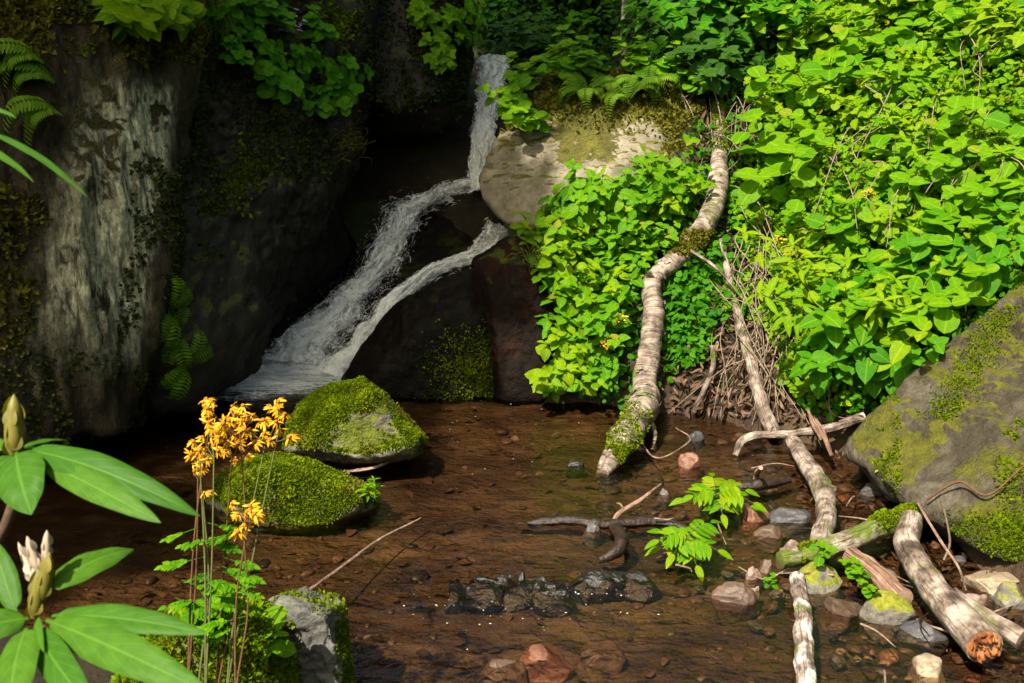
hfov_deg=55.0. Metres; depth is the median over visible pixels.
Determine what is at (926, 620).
stone
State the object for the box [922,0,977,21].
leafy plant
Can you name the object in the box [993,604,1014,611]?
twig
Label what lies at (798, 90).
leafy plant
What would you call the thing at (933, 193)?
leafy plant
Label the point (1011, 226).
leafy plant
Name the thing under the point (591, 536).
stone
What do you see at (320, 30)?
leafy plant
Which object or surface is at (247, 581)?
golden wildflower
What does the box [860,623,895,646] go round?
twig
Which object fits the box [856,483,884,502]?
stone
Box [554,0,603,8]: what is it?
understory plant
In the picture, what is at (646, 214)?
leafy plant
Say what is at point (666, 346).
leafy plant
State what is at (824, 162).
leafy plant
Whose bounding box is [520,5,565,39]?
understory plant
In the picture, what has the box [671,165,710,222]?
leafy plant
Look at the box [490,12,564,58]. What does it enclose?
understory plant
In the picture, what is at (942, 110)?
leafy plant
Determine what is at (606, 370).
leafy plant
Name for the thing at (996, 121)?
leafy plant
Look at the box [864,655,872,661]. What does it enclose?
stone
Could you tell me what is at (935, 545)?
stone
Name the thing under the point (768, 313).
leafy plant
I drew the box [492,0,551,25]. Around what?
understory plant
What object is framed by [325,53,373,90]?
leafy plant
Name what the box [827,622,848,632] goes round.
stone
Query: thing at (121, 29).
leafy plant
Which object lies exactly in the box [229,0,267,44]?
leafy plant
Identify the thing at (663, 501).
stone
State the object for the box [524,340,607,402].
leafy plant
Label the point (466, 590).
stone
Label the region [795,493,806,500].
stone
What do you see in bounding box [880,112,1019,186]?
leafy plant
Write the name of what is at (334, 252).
boulder
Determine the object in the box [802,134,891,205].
leafy plant
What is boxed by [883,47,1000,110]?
leafy plant
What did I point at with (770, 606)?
stone
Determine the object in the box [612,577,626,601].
stone
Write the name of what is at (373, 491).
leafy plant
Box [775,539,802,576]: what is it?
stone
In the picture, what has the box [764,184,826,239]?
leafy plant
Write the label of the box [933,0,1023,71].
leafy plant
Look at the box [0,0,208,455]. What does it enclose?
rock face
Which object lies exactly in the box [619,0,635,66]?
tree
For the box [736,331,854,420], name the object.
dead stalks
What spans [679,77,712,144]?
dead stalks
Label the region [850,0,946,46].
leafy plant
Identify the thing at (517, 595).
stone
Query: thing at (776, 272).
leafy plant
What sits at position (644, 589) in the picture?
stone
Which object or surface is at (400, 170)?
ground
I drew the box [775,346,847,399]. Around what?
leafy plant
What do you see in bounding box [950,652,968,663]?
stone
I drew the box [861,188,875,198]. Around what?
wildflower
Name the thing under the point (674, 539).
sapling
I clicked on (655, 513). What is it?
stone
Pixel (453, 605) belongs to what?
stone
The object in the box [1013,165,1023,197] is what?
leafy plant
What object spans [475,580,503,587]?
stone
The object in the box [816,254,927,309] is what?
leafy plant
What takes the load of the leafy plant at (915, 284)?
on the ground at (400, 170)
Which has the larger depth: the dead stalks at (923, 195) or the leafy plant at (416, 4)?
the leafy plant at (416, 4)
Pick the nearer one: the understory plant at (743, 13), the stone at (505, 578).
the stone at (505, 578)
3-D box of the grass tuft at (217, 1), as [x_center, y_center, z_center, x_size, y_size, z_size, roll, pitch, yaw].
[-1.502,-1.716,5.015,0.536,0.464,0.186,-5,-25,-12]
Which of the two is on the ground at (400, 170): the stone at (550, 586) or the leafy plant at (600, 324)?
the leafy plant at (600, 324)
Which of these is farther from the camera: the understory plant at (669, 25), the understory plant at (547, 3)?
the understory plant at (547, 3)
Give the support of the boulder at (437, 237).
on the stream bed
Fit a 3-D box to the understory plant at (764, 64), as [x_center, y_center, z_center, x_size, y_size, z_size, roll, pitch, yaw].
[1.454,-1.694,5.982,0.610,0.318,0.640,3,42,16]
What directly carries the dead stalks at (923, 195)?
on the ground at (400, 170)
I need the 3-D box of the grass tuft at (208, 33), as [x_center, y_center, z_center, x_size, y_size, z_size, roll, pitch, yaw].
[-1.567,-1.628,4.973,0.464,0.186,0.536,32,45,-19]
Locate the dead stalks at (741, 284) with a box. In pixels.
[720,239,781,406]
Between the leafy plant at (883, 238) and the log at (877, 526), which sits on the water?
the log at (877, 526)
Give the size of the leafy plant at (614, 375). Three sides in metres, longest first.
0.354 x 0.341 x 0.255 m
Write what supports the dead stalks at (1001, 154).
on the ground at (400, 170)
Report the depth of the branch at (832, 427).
4.30 m
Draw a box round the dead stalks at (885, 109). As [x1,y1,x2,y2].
[830,76,945,159]
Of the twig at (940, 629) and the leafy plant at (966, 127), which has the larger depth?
the leafy plant at (966, 127)
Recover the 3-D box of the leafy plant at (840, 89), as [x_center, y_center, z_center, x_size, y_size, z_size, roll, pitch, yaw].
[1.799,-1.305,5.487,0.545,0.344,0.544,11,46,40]
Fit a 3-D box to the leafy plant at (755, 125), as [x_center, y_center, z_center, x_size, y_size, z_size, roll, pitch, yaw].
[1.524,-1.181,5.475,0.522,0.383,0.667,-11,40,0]
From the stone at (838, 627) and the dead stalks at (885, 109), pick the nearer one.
the stone at (838, 627)
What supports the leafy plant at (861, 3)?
on the ground at (400, 170)
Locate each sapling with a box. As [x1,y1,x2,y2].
[644,519,733,581]
[669,473,766,528]
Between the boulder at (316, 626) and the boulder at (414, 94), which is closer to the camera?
the boulder at (316, 626)
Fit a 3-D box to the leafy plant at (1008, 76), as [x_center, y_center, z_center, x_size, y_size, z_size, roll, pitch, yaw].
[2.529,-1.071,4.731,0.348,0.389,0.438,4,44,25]
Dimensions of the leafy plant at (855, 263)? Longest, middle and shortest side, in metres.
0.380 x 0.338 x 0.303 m
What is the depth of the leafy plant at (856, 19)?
5.74 m
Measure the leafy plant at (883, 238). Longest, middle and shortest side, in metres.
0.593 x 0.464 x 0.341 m
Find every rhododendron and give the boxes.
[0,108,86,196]
[0,394,207,682]
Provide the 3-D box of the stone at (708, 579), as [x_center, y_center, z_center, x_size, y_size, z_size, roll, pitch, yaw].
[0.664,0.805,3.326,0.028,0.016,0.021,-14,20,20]
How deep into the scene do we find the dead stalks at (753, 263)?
5.01 m
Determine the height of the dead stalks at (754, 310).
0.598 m
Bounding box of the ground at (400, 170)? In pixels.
[0,0,1023,682]
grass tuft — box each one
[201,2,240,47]
[202,0,239,37]
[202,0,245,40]
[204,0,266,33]
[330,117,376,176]
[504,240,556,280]
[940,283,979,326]
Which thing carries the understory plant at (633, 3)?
on the ground at (400, 170)
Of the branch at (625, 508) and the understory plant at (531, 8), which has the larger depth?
the understory plant at (531, 8)
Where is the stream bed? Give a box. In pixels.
[0,347,1023,682]
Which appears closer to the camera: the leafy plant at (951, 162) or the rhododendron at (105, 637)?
the rhododendron at (105, 637)
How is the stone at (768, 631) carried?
on the stream bed
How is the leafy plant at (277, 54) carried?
attached to the rock wall
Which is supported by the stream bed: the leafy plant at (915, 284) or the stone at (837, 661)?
the stone at (837, 661)
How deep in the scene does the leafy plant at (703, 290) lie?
4.99 m
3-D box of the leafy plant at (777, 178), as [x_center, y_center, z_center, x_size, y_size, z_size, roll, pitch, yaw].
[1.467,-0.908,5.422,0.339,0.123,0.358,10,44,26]
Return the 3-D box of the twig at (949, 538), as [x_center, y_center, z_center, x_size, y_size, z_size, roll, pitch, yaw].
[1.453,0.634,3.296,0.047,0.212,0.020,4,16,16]
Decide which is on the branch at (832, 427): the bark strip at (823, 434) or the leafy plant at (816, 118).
the bark strip at (823, 434)
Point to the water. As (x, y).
(443, 444)
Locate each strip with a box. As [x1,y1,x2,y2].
[807,409,821,440]
[814,417,833,456]
[842,547,912,602]
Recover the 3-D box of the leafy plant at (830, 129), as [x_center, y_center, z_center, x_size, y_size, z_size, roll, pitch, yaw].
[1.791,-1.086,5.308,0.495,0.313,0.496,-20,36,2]
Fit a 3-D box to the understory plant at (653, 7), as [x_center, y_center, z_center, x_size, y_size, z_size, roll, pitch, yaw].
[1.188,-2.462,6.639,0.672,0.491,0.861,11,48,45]
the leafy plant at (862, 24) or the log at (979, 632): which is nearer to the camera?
the log at (979, 632)
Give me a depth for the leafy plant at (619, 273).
5.04 m
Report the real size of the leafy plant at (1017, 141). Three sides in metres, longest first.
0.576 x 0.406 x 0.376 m
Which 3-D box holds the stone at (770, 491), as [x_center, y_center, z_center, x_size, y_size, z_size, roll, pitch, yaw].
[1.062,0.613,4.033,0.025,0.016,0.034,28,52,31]
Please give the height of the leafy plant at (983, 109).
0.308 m
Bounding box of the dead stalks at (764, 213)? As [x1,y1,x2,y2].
[733,185,851,309]
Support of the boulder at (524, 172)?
on the ground at (400, 170)
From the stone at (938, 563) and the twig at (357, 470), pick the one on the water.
the twig at (357, 470)
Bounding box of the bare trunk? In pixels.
[719,238,780,430]
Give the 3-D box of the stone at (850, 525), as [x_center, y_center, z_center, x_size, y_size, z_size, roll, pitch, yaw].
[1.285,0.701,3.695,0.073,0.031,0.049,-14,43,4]
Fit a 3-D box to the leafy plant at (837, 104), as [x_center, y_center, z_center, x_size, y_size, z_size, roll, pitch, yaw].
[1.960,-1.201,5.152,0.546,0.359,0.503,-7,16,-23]
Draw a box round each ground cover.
[475,0,802,110]
[524,1,1023,421]
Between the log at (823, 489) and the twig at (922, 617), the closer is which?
the twig at (922, 617)
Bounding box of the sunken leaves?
[94,403,1022,682]
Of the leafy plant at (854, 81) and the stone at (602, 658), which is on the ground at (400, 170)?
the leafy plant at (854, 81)
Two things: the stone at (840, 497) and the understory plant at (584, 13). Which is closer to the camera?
the stone at (840, 497)
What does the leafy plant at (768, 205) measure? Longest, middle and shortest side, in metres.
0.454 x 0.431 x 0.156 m
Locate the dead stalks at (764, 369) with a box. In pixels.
[712,299,808,423]
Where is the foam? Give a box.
[403,416,680,649]
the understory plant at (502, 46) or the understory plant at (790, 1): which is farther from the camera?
the understory plant at (502, 46)
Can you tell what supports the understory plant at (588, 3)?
on the ground at (400, 170)
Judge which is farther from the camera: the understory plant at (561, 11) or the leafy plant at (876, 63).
the understory plant at (561, 11)
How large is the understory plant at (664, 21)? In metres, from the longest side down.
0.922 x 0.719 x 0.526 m
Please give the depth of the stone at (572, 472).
4.20 m
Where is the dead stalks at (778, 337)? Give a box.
[668,279,780,423]
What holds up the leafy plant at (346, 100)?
attached to the rock wall
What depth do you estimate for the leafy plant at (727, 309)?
4.96 m
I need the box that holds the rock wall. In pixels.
[146,0,383,419]
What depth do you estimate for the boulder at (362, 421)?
4.09 m
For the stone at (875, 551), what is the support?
on the stream bed
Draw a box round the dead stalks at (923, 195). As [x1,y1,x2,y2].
[882,166,968,246]
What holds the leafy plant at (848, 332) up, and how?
on the ground at (400, 170)
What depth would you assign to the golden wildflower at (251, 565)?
2.10 m
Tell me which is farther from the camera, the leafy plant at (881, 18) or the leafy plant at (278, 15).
the leafy plant at (881, 18)
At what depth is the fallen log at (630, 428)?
4.88 m
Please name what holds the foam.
on the water
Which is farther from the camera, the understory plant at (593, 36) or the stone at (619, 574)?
the understory plant at (593, 36)
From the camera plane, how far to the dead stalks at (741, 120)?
5.68 m
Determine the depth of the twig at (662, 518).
3.62 m
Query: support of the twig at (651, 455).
on the water
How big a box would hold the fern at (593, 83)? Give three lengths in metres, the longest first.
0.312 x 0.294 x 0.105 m
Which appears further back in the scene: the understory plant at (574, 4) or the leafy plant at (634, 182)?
the understory plant at (574, 4)
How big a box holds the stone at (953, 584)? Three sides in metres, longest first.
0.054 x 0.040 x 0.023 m
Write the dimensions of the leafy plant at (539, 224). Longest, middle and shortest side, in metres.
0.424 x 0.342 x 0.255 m
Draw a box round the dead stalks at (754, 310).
[708,250,832,420]
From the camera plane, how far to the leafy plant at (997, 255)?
4.21 m
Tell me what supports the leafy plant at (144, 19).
on the rock face
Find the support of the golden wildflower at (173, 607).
on the ground at (400, 170)
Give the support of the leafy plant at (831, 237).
on the ground at (400, 170)
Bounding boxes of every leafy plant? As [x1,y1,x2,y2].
[91,0,179,44]
[100,0,170,41]
[153,0,189,30]
[177,0,206,42]
[181,594,224,631]
[201,0,246,35]
[218,26,254,65]
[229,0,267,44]
[235,0,275,19]
[251,43,304,103]
[255,0,295,33]
[255,39,302,70]
[256,605,295,663]
[290,43,331,80]
[301,4,339,42]
[302,81,340,118]
[324,56,363,116]
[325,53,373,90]
[355,475,383,501]
[406,0,433,20]
[406,5,455,36]
[418,32,457,74]
[429,31,464,52]
[440,3,475,29]
[456,24,482,52]
[463,0,487,31]
[477,70,531,115]
[498,93,549,134]
[503,63,522,92]
[505,51,546,94]
[509,188,581,236]
[511,211,588,270]
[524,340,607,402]
[529,256,604,316]
[530,24,579,75]
[536,306,595,338]
[537,244,601,283]
[538,235,606,289]
[540,286,637,341]
[544,158,616,235]
[546,35,603,79]
[547,316,620,365]
[549,343,618,380]
[561,353,629,391]
[567,301,629,361]
[569,220,619,255]
[570,46,608,71]
[572,245,619,290]
[575,261,649,316]
[580,225,638,272]
[581,251,652,300]
[583,165,633,240]
[589,267,628,307]
[597,180,646,234]
[603,152,701,223]
[603,156,664,214]
[605,222,678,272]
[611,35,656,76]
[617,221,653,237]
[622,218,681,250]
[628,207,660,225]
[629,134,700,208]
[648,40,690,74]
[650,155,716,202]
[661,313,694,354]
[662,271,699,315]
[665,300,718,343]
[665,326,713,368]
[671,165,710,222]
[671,250,714,285]
[673,69,709,97]
[680,245,729,285]
[683,278,722,314]
[711,272,769,319]
[726,163,787,209]
[729,185,793,229]
[730,108,834,203]
[733,224,916,349]
[734,152,790,182]
[734,210,809,257]
[741,0,863,68]
[744,16,870,110]
[744,76,837,144]
[744,175,819,224]
[746,104,842,159]
[751,76,797,122]
[755,300,803,337]
[760,166,798,200]
[761,65,833,131]
[761,84,836,138]
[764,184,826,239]
[764,241,819,275]
[764,243,866,309]
[767,57,819,104]
[771,281,816,314]
[771,311,810,350]
[772,189,843,261]
[775,14,837,87]
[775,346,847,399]
[776,249,845,308]
[777,0,839,41]
[777,323,868,408]
[779,213,860,277]
[781,152,868,221]
[783,185,895,257]
[789,310,883,398]
[791,13,830,57]
[795,57,864,113]
[796,206,879,280]
[798,3,884,66]
[798,46,905,113]
[798,149,850,201]
[798,260,956,356]
[800,80,870,143]
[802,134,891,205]
[806,0,908,60]
[808,116,880,178]
[811,255,951,371]
[812,135,846,180]
[813,61,858,111]
[815,0,853,5]
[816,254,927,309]
[817,84,953,127]
[823,80,910,137]
[825,0,886,29]
[825,281,886,310]
[827,134,918,231]
[832,182,951,249]
[834,37,961,104]
[834,309,948,398]
[835,37,913,102]
[836,325,899,342]
[837,127,925,193]
[839,0,907,26]
[843,97,923,160]
[849,0,990,64]
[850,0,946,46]
[854,0,908,27]
[854,278,975,338]
[858,73,930,146]
[858,235,999,333]
[861,14,889,59]
[863,10,898,64]
[863,21,978,82]
[863,200,967,260]
[864,114,978,204]
[866,2,949,58]
[869,0,963,20]
[869,100,968,172]
[877,184,944,248]
[877,191,971,263]
[877,246,974,342]
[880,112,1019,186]
[881,81,951,151]
[882,131,945,195]
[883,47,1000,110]
[887,176,1005,264]
[887,199,1019,294]
[900,27,983,82]
[900,49,1003,116]
[906,1,1000,18]
[909,16,940,67]
[911,78,988,159]
[914,138,1019,231]
[917,210,1011,277]
[918,134,1023,224]
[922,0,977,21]
[924,208,1023,298]
[926,0,1023,60]
[927,67,1018,139]
[927,113,993,162]
[928,1,1000,45]
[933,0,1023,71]
[938,0,1007,49]
[939,96,1023,165]
[940,53,1017,119]
[940,81,1023,123]
[941,119,1005,182]
[946,226,968,236]
[952,173,1023,251]
[956,123,1023,167]
[956,192,1017,235]
[960,0,1023,72]
[964,0,1013,18]
[964,30,1023,84]
[977,162,1023,193]
[979,106,1023,141]
[981,175,1023,231]
[988,0,1023,34]
[992,60,1023,125]
[994,0,1014,19]
[995,131,1022,158]
[995,203,1023,289]
[1000,55,1023,95]
[1000,73,1023,129]
[1002,84,1023,100]
[1002,219,1023,288]
[1005,59,1023,93]
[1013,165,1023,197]
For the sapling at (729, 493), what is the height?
0.138 m
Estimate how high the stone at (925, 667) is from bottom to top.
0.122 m
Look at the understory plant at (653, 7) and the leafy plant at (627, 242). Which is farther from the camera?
the understory plant at (653, 7)
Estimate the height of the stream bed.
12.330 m
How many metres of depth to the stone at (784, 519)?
3.67 m
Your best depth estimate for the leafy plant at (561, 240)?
5.08 m
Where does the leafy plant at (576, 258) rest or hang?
on the ground at (400, 170)
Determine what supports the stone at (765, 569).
on the stream bed
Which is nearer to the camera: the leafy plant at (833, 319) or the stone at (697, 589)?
the stone at (697, 589)
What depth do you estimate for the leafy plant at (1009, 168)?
4.51 m
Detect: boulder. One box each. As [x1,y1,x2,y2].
[110,596,302,682]
[204,451,381,534]
[265,207,356,353]
[267,586,355,682]
[282,375,427,467]
[313,210,474,360]
[341,269,494,403]
[363,0,478,137]
[470,234,556,405]
[479,66,706,236]
[843,282,1023,562]
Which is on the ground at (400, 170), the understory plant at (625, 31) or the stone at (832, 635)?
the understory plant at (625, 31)
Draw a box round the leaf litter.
[800,450,1023,674]
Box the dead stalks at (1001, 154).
[955,109,1023,184]
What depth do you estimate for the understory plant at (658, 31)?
6.67 m
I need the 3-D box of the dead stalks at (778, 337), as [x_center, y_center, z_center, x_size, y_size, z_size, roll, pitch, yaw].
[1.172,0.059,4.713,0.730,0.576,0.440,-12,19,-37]
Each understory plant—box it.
[475,0,518,39]
[478,10,570,76]
[482,0,533,20]
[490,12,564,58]
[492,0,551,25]
[494,7,530,41]
[498,11,562,68]
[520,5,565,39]
[524,0,566,13]
[533,31,582,49]
[535,0,612,42]
[542,2,606,37]
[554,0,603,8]
[564,29,601,58]
[565,2,614,31]
[567,17,613,68]
[568,0,607,16]
[612,0,649,5]
[616,5,645,27]
[618,0,656,42]
[622,0,726,54]
[622,1,657,38]
[624,8,679,54]
[626,0,697,38]
[641,34,671,67]
[647,0,784,64]
[648,0,687,13]
[648,37,733,98]
[664,7,755,101]
[681,1,755,43]
[711,31,799,104]
[730,0,829,46]
[762,0,800,7]
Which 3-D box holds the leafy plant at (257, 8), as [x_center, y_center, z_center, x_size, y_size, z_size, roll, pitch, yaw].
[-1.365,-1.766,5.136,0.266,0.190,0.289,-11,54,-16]
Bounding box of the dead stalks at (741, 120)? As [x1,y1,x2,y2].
[680,89,763,170]
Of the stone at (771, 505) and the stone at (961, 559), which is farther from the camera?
the stone at (771, 505)
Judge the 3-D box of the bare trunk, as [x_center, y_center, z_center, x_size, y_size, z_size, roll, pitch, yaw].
[1.126,-0.046,4.838,0.112,0.778,1.000,-2,15,-7]
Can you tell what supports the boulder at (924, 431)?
on the ground at (400, 170)
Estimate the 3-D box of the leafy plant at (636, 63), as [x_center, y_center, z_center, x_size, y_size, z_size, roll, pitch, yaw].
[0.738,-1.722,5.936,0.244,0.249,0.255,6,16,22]
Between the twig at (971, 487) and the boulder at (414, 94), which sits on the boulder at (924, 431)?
the twig at (971, 487)
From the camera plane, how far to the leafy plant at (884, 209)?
4.61 m
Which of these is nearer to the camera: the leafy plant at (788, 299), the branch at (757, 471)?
the branch at (757, 471)
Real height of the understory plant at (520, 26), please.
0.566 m
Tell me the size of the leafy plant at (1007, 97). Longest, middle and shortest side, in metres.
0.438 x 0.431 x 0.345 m
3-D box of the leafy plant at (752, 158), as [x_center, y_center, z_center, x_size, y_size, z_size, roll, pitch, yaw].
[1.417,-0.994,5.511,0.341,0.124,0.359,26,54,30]
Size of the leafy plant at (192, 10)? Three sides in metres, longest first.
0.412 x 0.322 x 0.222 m
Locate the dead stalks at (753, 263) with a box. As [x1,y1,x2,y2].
[711,207,814,357]
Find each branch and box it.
[528,515,689,529]
[597,523,628,563]
[613,483,661,518]
[690,249,744,301]
[692,345,715,412]
[733,412,865,457]
[737,476,791,491]
[753,466,762,478]
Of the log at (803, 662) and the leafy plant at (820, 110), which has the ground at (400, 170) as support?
the leafy plant at (820, 110)
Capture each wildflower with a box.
[154,397,220,671]
[157,490,225,680]
[175,414,244,682]
[184,402,263,682]
[197,500,265,682]
[199,397,300,682]
[279,8,307,38]
[600,337,609,348]
[614,312,628,324]
[771,235,786,245]
[856,78,868,87]
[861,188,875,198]
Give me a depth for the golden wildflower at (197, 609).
2.10 m
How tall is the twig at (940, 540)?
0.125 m
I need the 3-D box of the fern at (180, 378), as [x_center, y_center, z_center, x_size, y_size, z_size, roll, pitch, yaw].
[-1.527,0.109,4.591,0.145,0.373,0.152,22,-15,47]
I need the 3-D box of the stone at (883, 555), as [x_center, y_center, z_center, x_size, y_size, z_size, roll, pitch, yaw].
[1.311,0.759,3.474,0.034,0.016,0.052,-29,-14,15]
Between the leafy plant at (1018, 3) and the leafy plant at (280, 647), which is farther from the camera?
the leafy plant at (1018, 3)
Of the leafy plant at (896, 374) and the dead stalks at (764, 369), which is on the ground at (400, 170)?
the leafy plant at (896, 374)
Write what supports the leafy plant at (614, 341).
on the ground at (400, 170)
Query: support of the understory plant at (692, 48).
on the ground at (400, 170)
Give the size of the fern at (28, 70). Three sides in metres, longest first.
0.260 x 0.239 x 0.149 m
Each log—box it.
[595,99,729,479]
[776,501,924,568]
[785,435,836,540]
[789,571,816,682]
[893,510,1023,663]
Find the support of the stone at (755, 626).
on the stream bed
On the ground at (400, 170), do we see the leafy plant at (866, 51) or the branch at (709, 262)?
the leafy plant at (866, 51)
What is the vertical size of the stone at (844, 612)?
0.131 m
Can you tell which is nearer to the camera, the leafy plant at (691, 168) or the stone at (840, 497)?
the stone at (840, 497)
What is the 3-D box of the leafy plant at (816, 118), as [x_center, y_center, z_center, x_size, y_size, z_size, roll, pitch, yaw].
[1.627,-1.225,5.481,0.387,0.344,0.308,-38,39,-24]
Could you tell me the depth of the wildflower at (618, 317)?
4.86 m
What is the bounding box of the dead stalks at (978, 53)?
[953,20,1004,118]
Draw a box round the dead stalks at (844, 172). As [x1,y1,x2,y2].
[814,127,884,225]
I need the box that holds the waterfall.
[216,53,508,398]
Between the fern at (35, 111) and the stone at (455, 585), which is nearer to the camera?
the stone at (455, 585)
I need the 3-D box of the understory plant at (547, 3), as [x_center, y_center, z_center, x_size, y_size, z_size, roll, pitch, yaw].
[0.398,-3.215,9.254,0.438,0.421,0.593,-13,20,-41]
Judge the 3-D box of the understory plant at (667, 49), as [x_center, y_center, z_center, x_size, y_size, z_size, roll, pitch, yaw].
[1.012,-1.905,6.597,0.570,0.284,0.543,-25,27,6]
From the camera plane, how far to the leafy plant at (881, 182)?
4.80 m
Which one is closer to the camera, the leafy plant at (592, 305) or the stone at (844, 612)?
the stone at (844, 612)
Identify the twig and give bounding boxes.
[309,517,420,589]
[346,460,393,472]
[642,428,690,458]
[654,517,673,519]
[675,564,691,571]
[717,524,726,544]
[738,566,782,579]
[751,463,792,468]
[778,572,833,575]
[787,527,811,529]
[838,516,866,519]
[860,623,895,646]
[915,499,966,589]
[916,618,949,633]
[918,612,929,635]
[926,465,1023,499]
[941,500,950,559]
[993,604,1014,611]
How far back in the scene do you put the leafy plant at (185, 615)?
2.23 m
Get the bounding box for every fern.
[0,38,48,91]
[0,59,60,97]
[2,95,65,147]
[152,324,212,399]
[158,274,193,350]
[160,307,192,375]
[557,70,619,113]
[588,72,621,97]
[599,74,669,118]
[613,65,682,106]
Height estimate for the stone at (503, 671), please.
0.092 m
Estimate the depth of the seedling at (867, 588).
3.01 m
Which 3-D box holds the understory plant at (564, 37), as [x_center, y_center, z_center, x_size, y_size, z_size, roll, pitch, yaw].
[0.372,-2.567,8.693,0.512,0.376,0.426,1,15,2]
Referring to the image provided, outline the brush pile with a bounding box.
[657,95,846,437]
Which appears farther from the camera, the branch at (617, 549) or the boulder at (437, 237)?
the boulder at (437, 237)
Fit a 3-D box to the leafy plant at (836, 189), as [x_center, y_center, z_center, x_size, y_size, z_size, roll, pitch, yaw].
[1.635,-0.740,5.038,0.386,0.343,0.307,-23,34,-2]
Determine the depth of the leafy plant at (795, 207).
4.75 m
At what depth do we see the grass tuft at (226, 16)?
4.91 m
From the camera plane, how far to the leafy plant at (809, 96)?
5.40 m
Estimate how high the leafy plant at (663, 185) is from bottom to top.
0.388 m
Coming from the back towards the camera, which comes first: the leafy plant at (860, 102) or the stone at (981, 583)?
the leafy plant at (860, 102)
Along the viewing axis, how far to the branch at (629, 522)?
3.63 m
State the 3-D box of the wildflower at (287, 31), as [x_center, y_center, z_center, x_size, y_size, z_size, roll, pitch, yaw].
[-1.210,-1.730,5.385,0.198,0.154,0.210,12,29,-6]
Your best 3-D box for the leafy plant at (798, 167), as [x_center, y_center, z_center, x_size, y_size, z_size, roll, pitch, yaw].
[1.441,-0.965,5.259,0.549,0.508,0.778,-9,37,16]
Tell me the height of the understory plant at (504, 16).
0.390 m
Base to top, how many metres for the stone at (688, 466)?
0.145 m
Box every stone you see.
[444,592,460,614]
[449,578,463,600]
[462,586,472,608]
[462,587,503,614]
[465,574,507,588]
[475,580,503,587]
[481,659,528,682]
[493,574,517,583]
[502,584,529,612]
[515,576,549,595]
[517,571,525,585]
[520,643,574,682]
[526,580,542,608]
[531,588,571,617]
[543,581,566,591]
[566,460,584,478]
[566,578,600,605]
[573,570,616,603]
[576,640,625,676]
[582,523,601,548]
[606,571,625,577]
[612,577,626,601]
[623,571,661,603]
[651,511,659,515]
[655,554,663,559]
[656,488,669,510]
[674,510,686,519]
[678,452,699,480]
[687,431,704,449]
[694,586,703,591]
[701,498,740,526]
[704,577,711,582]
[710,581,757,622]
[721,570,733,578]
[738,506,769,536]
[739,569,747,576]
[744,566,761,590]
[747,620,763,632]
[750,524,781,553]
[751,586,759,608]
[758,559,772,591]
[762,626,774,635]
[763,599,778,614]
[766,500,778,511]
[767,489,774,493]
[767,507,812,539]
[768,590,785,600]
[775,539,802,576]
[780,576,789,583]
[780,582,790,591]
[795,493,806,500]
[798,562,842,610]
[814,651,819,658]
[819,596,861,634]
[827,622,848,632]
[827,630,838,640]
[829,652,846,669]
[835,647,847,655]
[838,495,849,501]
[844,521,859,529]
[846,643,862,653]
[854,655,861,662]
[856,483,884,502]
[859,589,915,642]
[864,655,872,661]
[868,547,882,557]
[870,568,897,593]
[876,632,892,645]
[878,553,886,558]
[878,649,898,663]
[878,659,890,666]
[885,495,897,506]
[896,620,948,656]
[904,675,912,680]
[908,653,945,682]
[915,617,932,624]
[929,541,941,548]
[934,561,942,568]
[938,564,951,573]
[944,543,956,555]
[948,582,957,587]
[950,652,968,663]
[953,555,966,567]
[961,570,1019,601]
[963,674,980,682]
[964,564,975,568]
[965,593,988,607]
[992,582,1023,616]
[996,610,1007,616]
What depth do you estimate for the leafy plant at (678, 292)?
5.02 m
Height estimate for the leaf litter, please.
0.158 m
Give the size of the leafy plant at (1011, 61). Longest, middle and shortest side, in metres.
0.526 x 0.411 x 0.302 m
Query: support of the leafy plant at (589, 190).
on the boulder at (511, 297)
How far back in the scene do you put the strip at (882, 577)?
3.12 m
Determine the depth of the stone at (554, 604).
3.13 m
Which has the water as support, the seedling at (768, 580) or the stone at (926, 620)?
the seedling at (768, 580)
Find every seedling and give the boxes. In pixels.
[763,572,778,591]
[809,540,838,565]
[838,558,866,579]
[847,556,871,587]
[856,579,881,597]
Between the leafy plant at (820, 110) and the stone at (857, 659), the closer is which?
the stone at (857, 659)
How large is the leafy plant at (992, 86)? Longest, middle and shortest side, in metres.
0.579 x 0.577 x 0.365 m
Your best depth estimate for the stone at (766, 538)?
3.55 m
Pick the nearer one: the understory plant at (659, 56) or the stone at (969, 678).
the stone at (969, 678)
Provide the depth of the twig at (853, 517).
3.59 m
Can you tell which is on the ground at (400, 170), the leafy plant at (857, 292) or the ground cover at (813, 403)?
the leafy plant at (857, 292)
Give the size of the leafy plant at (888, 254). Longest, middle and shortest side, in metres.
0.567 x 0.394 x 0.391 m
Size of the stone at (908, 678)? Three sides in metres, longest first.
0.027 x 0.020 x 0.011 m
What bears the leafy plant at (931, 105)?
on the ground at (400, 170)
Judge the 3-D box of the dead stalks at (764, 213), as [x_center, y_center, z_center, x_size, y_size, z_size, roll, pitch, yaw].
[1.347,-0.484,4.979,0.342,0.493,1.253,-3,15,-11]
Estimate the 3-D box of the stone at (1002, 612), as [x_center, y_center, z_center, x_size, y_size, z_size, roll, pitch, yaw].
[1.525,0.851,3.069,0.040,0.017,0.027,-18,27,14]
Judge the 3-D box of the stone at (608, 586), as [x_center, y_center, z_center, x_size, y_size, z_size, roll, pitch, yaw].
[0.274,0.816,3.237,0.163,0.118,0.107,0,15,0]

